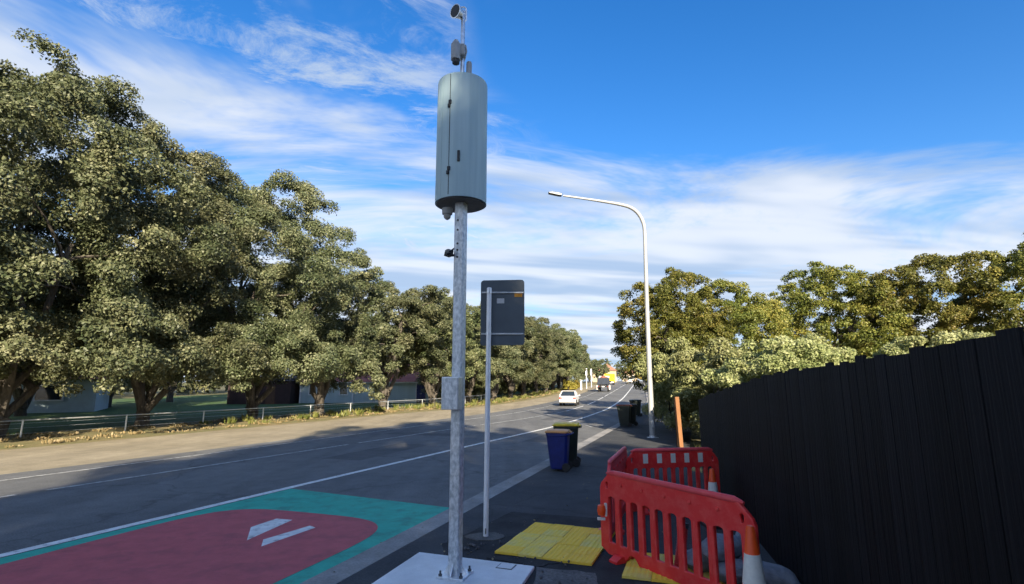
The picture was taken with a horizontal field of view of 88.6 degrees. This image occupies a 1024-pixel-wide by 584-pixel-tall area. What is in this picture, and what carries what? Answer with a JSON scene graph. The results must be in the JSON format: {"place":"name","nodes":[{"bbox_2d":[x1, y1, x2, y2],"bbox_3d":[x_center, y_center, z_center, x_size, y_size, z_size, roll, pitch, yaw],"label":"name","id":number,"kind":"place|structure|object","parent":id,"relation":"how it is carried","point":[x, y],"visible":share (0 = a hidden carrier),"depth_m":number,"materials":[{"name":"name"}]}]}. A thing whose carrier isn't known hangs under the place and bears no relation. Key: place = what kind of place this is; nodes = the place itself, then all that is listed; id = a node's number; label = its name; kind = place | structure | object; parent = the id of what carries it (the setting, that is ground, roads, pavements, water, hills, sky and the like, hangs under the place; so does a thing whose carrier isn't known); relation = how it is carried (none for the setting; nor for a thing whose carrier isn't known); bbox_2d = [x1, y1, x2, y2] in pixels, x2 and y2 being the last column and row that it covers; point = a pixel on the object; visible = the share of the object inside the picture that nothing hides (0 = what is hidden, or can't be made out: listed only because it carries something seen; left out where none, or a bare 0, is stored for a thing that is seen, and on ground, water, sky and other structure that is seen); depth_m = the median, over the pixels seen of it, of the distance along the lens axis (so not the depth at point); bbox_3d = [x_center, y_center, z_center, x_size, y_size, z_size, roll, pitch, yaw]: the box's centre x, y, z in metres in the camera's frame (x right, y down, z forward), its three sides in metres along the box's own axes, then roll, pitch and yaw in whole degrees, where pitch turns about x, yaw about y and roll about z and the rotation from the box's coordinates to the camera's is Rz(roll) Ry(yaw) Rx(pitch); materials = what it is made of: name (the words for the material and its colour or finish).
{"place":"outdoors","nodes":[
{"label":"outdoors","id":0,"kind":"place"},
{"bbox_2d":[6,387,555,434],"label":"fence","id":1,"kind":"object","parent":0,"point":[177,404],"depth_m":39.40,"materials":[{"name":"metal"}]},
{"bbox_2d":[12,276,103,416],"bbox_3d":[-33.502,3.816,36.961,9.917,9.974,10.788,2,-10,-14],"label":"garden tree","id":2,"kind":"object","parent":1,"relation":"on","point":[21,410],"visible":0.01,"depth_m":35.97,"materials":[{"name":"green plant"}]},
{"bbox_2d":[9,375,109,413],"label":"pale house","id":3,"kind":"structure","parent":1,"relation":"on","point":[47,399],"depth_m":41.09,"materials":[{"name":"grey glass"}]},
{"bbox_2d":[33,384,64,400],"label":"window","id":4,"kind":"structure","parent":3,"relation":"in","point":[42,394],"depth_m":40.45,"materials":[{"name":"grey glass"}]},
{"bbox_2d":[58,279,171,407],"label":"garden tree","id":5,"kind":"object","parent":1,"relation":"on","point":[127,380],"visible":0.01,"depth_m":48.80,"materials":[{"name":"green plant"}]},
{"bbox_2d":[121,327,228,401],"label":"garden tree","id":6,"kind":"object","parent":1,"relation":"on","point":[170,395],"visible":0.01,"depth_m":61.13,"materials":[{"name":"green plant"}]},
{"bbox_2d":[227,376,299,403],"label":"maroon shed","id":7,"kind":"structure","parent":1,"relation":"on","point":[288,393],"depth_m":54.99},
{"bbox_2d":[265,385,275,403],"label":"door","id":8,"kind":"structure","parent":7,"relation":"in","point":[270,399],"depth_m":54.86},
{"bbox_2d":[295,364,449,402],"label":"weatherboard house","id":9,"kind":"structure","parent":1,"relation":"on","point":[407,387],"depth_m":56.38,"materials":[{"name":"grey wood"}]},
{"bbox_2d":[339,383,348,394],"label":"window","id":10,"kind":"structure","parent":9,"relation":"in","point":[345,392],"depth_m":56.42,"materials":[{"name":"grey glass"}]},
{"bbox_2d":[416,384,420,401],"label":"door","id":11,"kind":"structure","parent":9,"relation":"in","point":[418,388],"depth_m":56.36,"materials":[{"name":"metal"}]},
{"bbox_2d":[421,384,425,401],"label":"door","id":12,"kind":"structure","parent":9,"relation":"in","point":[423,395],"depth_m":56.33,"materials":[{"name":"metal"}]},
{"bbox_2d":[403,347,430,363],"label":"garden tree","id":13,"kind":"object","parent":1,"relation":"on","point":[418,361],"visible":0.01,"depth_m":75.64,"materials":[{"name":"green plant"}]},
{"bbox_2d":[0,382,596,449],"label":"grass verge","id":14,"kind":"object","parent":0,"point":[29,443],"depth_m":25.30,"materials":[{"name":"plant"}]},
{"bbox_2d":[0,90,55,378],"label":"broad tree","id":15,"kind":"object","parent":14,"relation":"on","point":[11,151],"visible":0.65,"depth_m":18.86,"materials":[{"name":"green plant"}]},
{"bbox_2d":[0,27,237,438],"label":"broad tree","id":16,"kind":"object","parent":14,"relation":"on","point":[51,93],"visible":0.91,"depth_m":20.74,"materials":[{"name":"green plant"}]},
{"bbox_2d":[1,138,294,426],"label":"broad tree","id":17,"kind":"object","parent":14,"relation":"on","point":[148,402],"visible":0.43,"depth_m":26.09,"materials":[{"name":"green plant"}]},
{"bbox_2d":[0,395,484,437],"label":"rail fence","id":18,"kind":"object","parent":14,"relation":"on","point":[23,420],"visible":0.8,"depth_m":26.74,"materials":[{"name":"metal"}]},
{"bbox_2d":[129,167,369,418],"bbox_3d":[-16.071,-0.022,32.869,15.400,16.051,13.998,8,-13,-39],"label":"broad tree","id":19,"kind":"object","parent":14,"relation":"on","point":[326,362],"visible":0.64,"depth_m":31.23,"materials":[{"name":"green plant"}]},
{"bbox_2d":[233,249,405,414],"bbox_3d":[-13.705,2.918,37.879,12.126,11.942,11.760,-7,-12,34],"label":"broad tree","id":20,"kind":"object","parent":14,"relation":"on","point":[370,345],"visible":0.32,"depth_m":36.80,"materials":[{"name":"green plant"}]},
{"bbox_2d":[199,388,566,423],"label":"weeds","id":21,"kind":"object","parent":14,"relation":"on","point":[357,412],"visible":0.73,"depth_m":40.64,"materials":[{"name":"plant"}]},
{"bbox_2d":[315,275,452,409],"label":"broad tree","id":22,"kind":"object","parent":14,"relation":"on","point":[412,301],"visible":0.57,"depth_m":43.48,"materials":[{"name":"green plant"}]},
{"bbox_2d":[378,293,485,406],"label":"broad tree","id":23,"kind":"object","parent":14,"relation":"on","point":[432,390],"visible":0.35,"depth_m":47.32,"materials":[{"name":"green plant"}]},
{"bbox_2d":[431,378,474,399],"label":"garden shrub","id":24,"kind":"object","parent":14,"relation":"on","point":[440,391],"visible":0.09,"depth_m":53.20,"materials":[{"name":"green plant"}]},
{"bbox_2d":[415,296,523,402],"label":"broad tree","id":25,"kind":"object","parent":14,"relation":"on","point":[497,362],"visible":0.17,"depth_m":54.26,"materials":[{"name":"green plant"}]},
{"bbox_2d":[470,377,484,397],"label":"garden shrub","id":26,"kind":"object","parent":14,"relation":"on","point":[479,387],"visible":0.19,"depth_m":58.69,"materials":[{"name":"green plant"}]},
{"bbox_2d":[471,375,491,398],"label":"garden shrub","id":27,"kind":"object","parent":14,"relation":"on","point":[482,395],"visible":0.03,"depth_m":60.57,"materials":[{"name":"green plant"}]},
{"bbox_2d":[467,322,535,399],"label":"broad tree","id":28,"kind":"object","parent":14,"relation":"on","point":[528,344],"visible":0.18,"depth_m":60.72,"materials":[{"name":"green plant"}]},
{"bbox_2d":[497,379,507,395],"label":"garden shrub","id":29,"kind":"object","parent":14,"relation":"on","point":[504,388],"visible":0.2,"depth_m":67.03,"materials":[{"name":"green plant"}]},
{"bbox_2d":[501,379,520,395],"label":"garden shrub","id":30,"kind":"object","parent":14,"relation":"on","point":[516,387],"visible":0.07,"depth_m":71.59,"materials":[{"name":"green plant"}]},
{"bbox_2d":[502,320,552,397],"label":"broad tree","id":31,"kind":"object","parent":14,"relation":"on","point":[534,355],"visible":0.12,"depth_m":66.51,"materials":[{"name":"green plant"}]},
{"bbox_2d":[525,380,533,391],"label":"garden shrub","id":32,"kind":"object","parent":14,"relation":"on","point":[528,387],"visible":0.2,"depth_m":80.95,"materials":[{"name":"green plant"}]},
{"bbox_2d":[508,316,565,395],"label":"broad tree","id":33,"kind":"object","parent":14,"relation":"on","point":[544,362],"visible":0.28,"depth_m":72.71,"materials":[{"name":"green plant"}]},
{"bbox_2d":[532,319,573,392],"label":"broad tree","id":34,"kind":"object","parent":14,"relation":"on","point":[565,350],"visible":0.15,"depth_m":79.53,"materials":[{"name":"green plant"}]},
{"bbox_2d":[541,328,582,391],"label":"broad tree","id":35,"kind":"object","parent":14,"relation":"on","point":[569,360],"visible":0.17,"depth_m":88.55,"materials":[{"name":"green plant"}]},
{"bbox_2d":[549,323,584,389],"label":"broad tree","id":36,"kind":"object","parent":14,"relation":"on","point":[576,368],"visible":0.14,"depth_m":96.18,"materials":[{"name":"green plant"}]},
{"bbox_2d":[551,332,587,388],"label":"broad tree","id":37,"kind":"object","parent":14,"relation":"on","point":[585,346],"visible":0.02,"depth_m":103.52,"materials":[{"name":"green plant"}]},
{"bbox_2d":[562,380,577,390],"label":"verge bush","id":38,"kind":"object","parent":14,"relation":"on","point":[570,385],"visible":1,"depth_m":94.05,"materials":[{"name":"yellow plant"}]},
{"bbox_2d":[561,342,589,384],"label":"broad tree","id":39,"kind":"object","parent":14,"relation":"on","point":[585,359],"visible":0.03,"depth_m":112.42,"materials":[{"name":"green plant"}]},
{"bbox_2d":[570,356,592,379],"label":"tree","id":40,"kind":"object","parent":14,"relation":"on","point":[589,365],"visible":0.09,"depth_m":159.54,"materials":[{"name":"green plant"}]},
{"bbox_2d":[587,359,600,382],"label":"tree","id":41,"kind":"object","parent":14,"relation":"on","point":[594,362],"visible":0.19,"depth_m":188.34,"materials":[{"name":"green plant"}]},
{"bbox_2d":[591,363,609,377],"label":"tree","id":42,"kind":"object","parent":14,"relation":"on","point":[596,372],"visible":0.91,"depth_m":182.62,"materials":[{"name":"green plant"}]},
{"bbox_2d":[596,358,612,365],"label":"tree","id":43,"kind":"object","parent":14,"relation":"on","point":[601,361],"visible":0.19,"depth_m":228.62,"materials":[{"name":"green plant"}]},
{"bbox_2d":[593,364,616,381],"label":"house","id":44,"kind":"structure","parent":14,"relation":"on","point":[612,370],"depth_m":202.32,"materials":[{"name":"beige"}]},
{"bbox_2d":[0,381,617,474],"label":"verge","id":45,"kind":"structure","parent":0,"point":[31,459],"depth_m":20.27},
{"bbox_2d":[0,381,646,557],"bbox_3d":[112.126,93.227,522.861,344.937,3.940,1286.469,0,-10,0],"label":"road","id":46,"kind":"structure","parent":0,"point":[34,511],"depth_m":12.68,"materials":[{"name":"asphalt"}]},
{"bbox_2d":[47,444,348,489],"bbox_3d":[-7.674,4.741,14.732,0.160,0.007,9.034,-4,-11,23],"label":"line","id":47,"kind":"object","parent":46,"relation":"on","point":[183,469],"visible":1,"depth_m":13.08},
{"bbox_2d":[0,489,448,583],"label":"green surfacing","id":48,"kind":"structure","parent":46,"relation":"on","point":[390,519],"depth_m":8.78,"materials":[{"name":"paint"}]},
{"bbox_2d":[0,509,377,583],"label":"red surfacing","id":49,"kind":"structure","parent":48,"relation":"on","point":[214,548],"depth_m":6.62,"materials":[{"name":"asphalt"}]},
{"bbox_2d":[247,519,290,539],"bbox_3d":[-3.729,3.505,7.777,0.375,0.001,1.158,-2,-10,9],"label":"painted stroke","id":50,"kind":"object","parent":49,"relation":"on","point":[259,529],"visible":1,"depth_m":7.89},
{"bbox_2d":[262,526,314,545],"bbox_3d":[-3.213,3.444,7.437,0.230,0.001,1.058,-4,-11,21],"label":"painted stroke","id":51,"kind":"object","parent":49,"relation":"on","point":[278,537],"visible":1,"depth_m":7.41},
{"bbox_2d":[0,381,622,480],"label":"lane line","id":52,"kind":"object","parent":46,"relation":"on","point":[233,450],"visible":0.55,"depth_m":16.33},
{"bbox_2d":[0,386,632,556],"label":"edge line","id":53,"kind":"object","parent":46,"relation":"on","point":[101,531],"visible":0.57,"depth_m":9.12,"materials":[{"name":"paint"}]},
{"bbox_2d":[322,443,425,460],"bbox_3d":[-4.238,5.148,17.002,1.300,0.005,4.200,-3,-11,19],"label":"road patch","id":54,"kind":"object","parent":46,"relation":"on","point":[374,452],"visible":1,"depth_m":16.60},
{"bbox_2d":[359,426,470,442],"bbox_3d":[-3.816,6.255,23.321,0.199,0.021,9.058,-5,-11,24],"label":"line","id":55,"kind":"object","parent":46,"relation":"on","point":[406,435],"visible":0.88,"depth_m":21.89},
{"bbox_2d":[386,432,450,435],"bbox_3d":[-3.831,6.180,22.853,3.400,0.002,1.100,-3,-11,19],"label":"road patch","id":56,"kind":"object","parent":46,"relation":"on","point":[430,434],"visible":0.8,"depth_m":23.05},
{"bbox_2d":[523,434,546,441],"bbox_3d":[1.644,5.978,21.726,1.100,0.010,4.500,-3,-11,19],"label":"road patch","id":57,"kind":"object","parent":46,"relation":"on","point":[542,438],"visible":0.46,"depth_m":20.51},
{"bbox_2d":[541,413,572,419],"bbox_3d":[3.101,8.191,34.519,0.800,0.055,7.000,-3,-11,19],"label":"road patch","id":58,"kind":"object","parent":46,"relation":"on","point":[558,416],"visible":1,"depth_m":34.59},
{"bbox_2d":[559,391,579,405],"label":"car","id":59,"kind":"object","parent":46,"relation":"on","point":[568,397],"visible":1,"depth_m":47.88,"materials":[{"name":"white paint"}]},
{"bbox_2d":[596,376,609,391],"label":"tipper truck","id":60,"kind":"object","parent":46,"relation":"on","point":[603,381],"visible":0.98,"depth_m":88.27,"materials":[{"name":"white metal"}]},
{"bbox_2d":[604,374,614,384],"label":"box truck","id":61,"kind":"object","parent":46,"relation":"on","point":[612,378],"visible":0.62,"depth_m":144.36,"materials":[{"name":"yellow paint"}]},
{"bbox_2d":[112,381,702,472],"bbox_3d":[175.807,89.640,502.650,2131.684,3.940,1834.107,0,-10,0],"label":"ground","id":62,"kind":"structure","parent":0,"point":[695,440],"depth_m":88.37,"materials":[{"name":"green plant"}]},
{"bbox_2d":[115,354,416,394],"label":"wood","id":63,"kind":"object","parent":62,"relation":"on","point":[188,385],"visible":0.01,"depth_m":92.53,"materials":[{"name":"green plant"}]},
{"bbox_2d":[300,383,647,583],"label":"kerb","id":64,"kind":"structure","parent":62,"relation":"on","point":[356,564],"depth_m":7.24,"materials":[{"name":"concrete"}]},
{"bbox_2d":[614,360,628,377],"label":"tree","id":65,"kind":"object","parent":62,"relation":"on","point":[619,368],"visible":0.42,"depth_m":238.22,"materials":[{"name":"green plant"}]},
{"bbox_2d":[632,336,698,430],"bbox_3d":[7.479,4.273,24.474,3.095,4.532,5.469,-4,-11,24],"label":"hedge plant","id":66,"kind":"object","parent":62,"relation":"on","point":[662,390],"visible":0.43,"depth_m":23.14,"materials":[{"name":"green plant"}]},
{"bbox_2d":[637,305,712,382],"bbox_3d":[12.854,4.923,39.339,6.890,8.271,7.049,-5,-11,25],"label":"golden tree","id":67,"kind":"object","parent":62,"relation":"on","point":[661,326],"visible":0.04,"depth_m":39.56,"materials":[{"name":"green plant"}]},
{"bbox_2d":[610,266,741,426],"bbox_3d":[7.903,2.819,26.320,6.198,8.060,6.339,2,-10,-10],"label":"golden tree","id":68,"kind":"object","parent":62,"relation":"on","point":[663,296],"visible":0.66,"depth_m":25.11,"materials":[{"name":"green plant"}]},
{"bbox_2d":[674,397,682,446],"bbox_3d":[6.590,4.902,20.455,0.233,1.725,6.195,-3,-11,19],"label":"post","id":69,"kind":"object","parent":62,"relation":"on","point":[679,439],"visible":0.89,"depth_m":17.64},
{"bbox_2d":[662,337,753,436],"bbox_3d":[7.949,3.837,20.265,4.048,3.918,5.814,-5,-11,28],"label":"hedge plant","id":70,"kind":"object","parent":62,"relation":"on","point":[690,388],"visible":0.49,"depth_m":19.28,"materials":[{"name":"green plant"}]},
{"bbox_2d":[680,278,793,376],"bbox_3d":[11.986,3.147,27.146,6.403,7.688,6.552,1,-10,-3],"label":"golden tree","id":71,"kind":"object","parent":62,"relation":"on","point":[756,312],"visible":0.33,"depth_m":25.96,"materials":[{"name":"green plant"}]},
{"bbox_2d":[698,334,845,387],"bbox_3d":[8.608,3.236,16.539,5.032,3.790,3.559,5,-11,-25],"label":"hedge plant","id":72,"kind":"object","parent":62,"relation":"on","point":[777,353],"visible":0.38,"depth_m":15.79,"materials":[{"name":"green plant"}]},
{"bbox_2d":[573,313,1022,379],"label":"wood","id":73,"kind":"object","parent":62,"relation":"on","point":[837,341],"depth_m":64.42,"materials":[{"name":"green plant"}]},
{"bbox_2d":[761,261,913,360],"bbox_3d":[18.936,2.765,30.751,7.437,9.672,7.607,-1,-10,4],"label":"golden tree","id":74,"kind":"object","parent":62,"relation":"on","point":[823,287],"visible":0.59,"depth_m":29.74,"materials":[{"name":"green plant"}]},
{"bbox_2d":[795,332,910,364],"bbox_3d":[11.649,3.376,17.657,5.814,3.918,4.048,2,-10,-10],"label":"hedge plant","id":75,"kind":"object","parent":62,"relation":"on","point":[887,348],"visible":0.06,"depth_m":17.05,"materials":[{"name":"green plant"}]},
{"bbox_2d":[698,327,1023,583],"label":"paling fence","id":76,"kind":"object","parent":62,"relation":"on","point":[893,469],"visible":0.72,"depth_m":3.34,"materials":[{"name":"wood"}]},
{"bbox_2d":[845,250,1023,356],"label":"golden tree","id":77,"kind":"object","parent":62,"relation":"on","point":[950,316],"visible":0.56,"depth_m":28.30,"materials":[{"name":"green plant"}]},
{"bbox_2d":[891,328,995,353],"bbox_3d":[14.840,3.184,16.942,5.360,4.037,3.791,-2,-10,12],"label":"hedge plant","id":78,"kind":"object","parent":62,"relation":"on","point":[953,336],"visible":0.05,"depth_m":16.61,"materials":[{"name":"green plant"}]},
{"bbox_2d":[947,233,1023,333],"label":"golden tree","id":79,"kind":"object","parent":62,"relation":"on","point":[998,267],"visible":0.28,"depth_m":27.86,"materials":[{"name":"green plant"}]},
{"bbox_2d":[0,0,1023,381],"label":"sky","id":80,"kind":"structure","parent":0,"point":[754,142],"materials":[{"name":"blue"}]},
{"bbox_2d":[337,381,776,583],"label":"footpath","id":81,"kind":"structure","parent":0,"point":[548,490],"depth_m":9.70,"materials":[{"name":"concrete"}]},
{"bbox_2d":[372,552,533,583],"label":"concrete pad","id":82,"kind":"object","parent":81,"relation":"on","point":[421,568],"visible":0.88,"depth_m":5.73,"materials":[{"name":"concrete"}]},
{"bbox_2d":[435,4,486,581],"bbox_3d":[-0.624,-0.336,6.258,0.624,6.856,0.640,0,-10,0],"label":"monitoring mast","id":83,"kind":"object","parent":82,"relation":"on","point":[461,172],"visible":1,"depth_m":6.20,"materials":[{"name":"metal"}]},
{"bbox_2d":[442,512,634,583],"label":"tar patch","id":84,"kind":"object","parent":81,"relation":"on","point":[604,569],"visible":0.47,"depth_m":6.82,"materials":[{"name":"asphalt"}]},
{"bbox_2d":[465,532,503,540],"bbox_3d":[-0.376,3.351,7.167,0.544,0.034,0.406,0,-10,0],"label":"sign footing","id":85,"kind":"object","parent":84,"relation":"on","point":[493,536],"visible":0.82,"depth_m":7.15,"materials":[{"name":"concrete"}]},
{"bbox_2d":[480,280,524,536],"bbox_3d":[-0.140,1.579,7.496,0.649,3.598,0.105,0,-10,0],"label":"road sign","id":86,"kind":"object","parent":85,"relation":"on","point":[502,314],"visible":1,"depth_m":7.73,"materials":[{"name":"grey metal"}]},
{"bbox_2d":[487,555,559,566],"bbox_3d":[0.138,3.177,6.191,0.879,0.030,0.297,-5,-11,25],"label":"path patch","id":87,"kind":"object","parent":84,"relation":"on","point":[526,561],"visible":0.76,"depth_m":6.17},
{"bbox_2d":[533,567,597,583],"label":"gravel patch","id":88,"kind":"object","parent":84,"relation":"on","point":[551,576],"visible":0.97,"depth_m":5.66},
{"bbox_2d":[495,522,614,565],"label":"tactile paving","id":89,"kind":"structure","parent":81,"relation":"on","point":[565,543],"depth_m":6.72,"materials":[{"name":"plastic"}]},
{"bbox_2d":[545,429,573,471],"bbox_3d":[1.167,3.862,12.854,0.652,0.968,0.524,-3,-10,15],"label":"wheelie bin","id":90,"kind":"object","parent":81,"relation":"on","point":[558,440],"visible":1,"depth_m":12.66,"materials":[{"name":"plastic"}]},
{"bbox_2d":[552,422,581,466],"bbox_3d":[1.449,3.950,13.661,0.754,1.078,0.608,-2,-10,9],"label":"wheelie bin","id":91,"kind":"object","parent":81,"relation":"on","point":[574,459],"visible":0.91,"depth_m":13.42,"materials":[{"name":"plastic"}]},
{"bbox_2d":[548,191,658,437],"bbox_3d":[3.671,0.741,21.615,4.236,10.203,0.460,0,-10,0],"label":"street lamp","id":92,"kind":"object","parent":81,"relation":"on","point":[649,371],"visible":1,"depth_m":21.55,"materials":[{"name":"metal"}]},
{"bbox_2d":[599,446,633,534],"bbox_3d":[1.615,3.009,8.141,0.390,1.013,2.118,-3,-11,18],"label":"safety barrier","id":93,"kind":"object","parent":81,"relation":"on","point":[617,461],"visible":0.39,"depth_m":7.90,"materials":[{"name":"plastic"}]},
{"bbox_2d":[616,404,632,426],"bbox_3d":[5.621,6.145,26.162,0.795,1.078,0.608,-3,-10,15],"label":"wheelie bin","id":94,"kind":"object","parent":81,"relation":"on","point":[624,411],"visible":1,"depth_m":25.93,"materials":[{"name":"plastic"}]},
{"bbox_2d":[630,404,637,425],"bbox_3d":[6.104,6.289,26.937,0.754,1.058,0.577,-2,-10,10],"label":"wheelie bin","id":95,"kind":"object","parent":81,"relation":"on","point":[633,416],"visible":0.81,"depth_m":26.69,"materials":[{"name":"plastic"}]},
{"bbox_2d":[629,399,641,415],"bbox_3d":[8.009,7.484,33.908,0.754,1.058,0.587,1,-10,-5],"label":"wheelie bin","id":96,"kind":"object","parent":81,"relation":"on","point":[638,403],"visible":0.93,"depth_m":33.69,"materials":[{"name":"plastic"}]},
{"bbox_2d":[622,553,724,583],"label":"tactile paving","id":97,"kind":"structure","parent":81,"relation":"on","point":[633,570],"depth_m":5.66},
{"bbox_2d":[673,523,688,566],"bbox_3d":[1.898,2.855,5.901,0.233,0.513,0.133,5,-11,-25],"label":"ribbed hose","id":98,"kind":"object","parent":97,"relation":"on","point":[676,561],"visible":0.31,"depth_m":5.87,"materials":[{"name":"plastic"}]},
{"bbox_2d":[687,548,708,571],"bbox_3d":[2.219,2.999,5.896,0.705,0.243,0.380,4,-5,-20],"label":"sandbag","id":99,"kind":"object","parent":97,"relation":"on","point":[705,561],"visible":0.17,"depth_m":5.75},
{"bbox_2d":[718,558,742,583],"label":"sandbag","id":100,"kind":"object","parent":97,"relation":"on","point":[739,570],"visible":0.34,"depth_m":5.34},
{"bbox_2d":[701,531,741,561],"bbox_3d":[2.332,2.785,5.740,0.702,0.248,0.380,0,0,-35],"label":"sandbag","id":101,"kind":"object","parent":100,"relation":"on","point":[720,546],"visible":0.42,"depth_m":5.62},
{"bbox_2d":[626,447,720,514],"bbox_3d":[2.671,3.116,8.744,1.636,1.013,0.390,2,-10,-9],"label":"safety barrier","id":102,"kind":"object","parent":81,"relation":"on","point":[664,459],"visible":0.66,"depth_m":8.73,"materials":[{"name":"plastic"}]},
{"bbox_2d":[600,470,759,583],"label":"safety barrier","id":103,"kind":"object","parent":81,"relation":"on","point":[711,510],"visible":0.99,"depth_m":5.55,"materials":[{"name":"plastic"}]},
{"bbox_2d":[597,503,606,519],"bbox_3d":[1.095,2.666,6.381,0.120,0.188,0.107,0,-10,0],"label":"warning lamp","id":104,"kind":"object","parent":103,"relation":"attached to","point":[601,509],"visible":1,"depth_m":6.35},
{"bbox_2d":[700,468,721,528],"bbox_3d":[2.990,3.045,7.787,0.349,0.814,0.349,0,-10,0],"label":"traffic cone","id":105,"kind":"object","parent":81,"relation":"on","point":[712,484],"visible":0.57,"depth_m":7.78,"materials":[{"name":"orange plastic"}]},
{"bbox_2d":[742,525,765,583],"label":"traffic cone","id":106,"kind":"object","parent":81,"relation":"on","point":[753,571],"visible":1,"depth_m":4.19,"materials":[{"name":"white plastic"}]},
{"bbox_2d":[762,561,800,583],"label":"sandbag","id":107,"kind":"object","parent":81,"relation":"on","point":[777,574],"visible":0.5,"depth_m":5.20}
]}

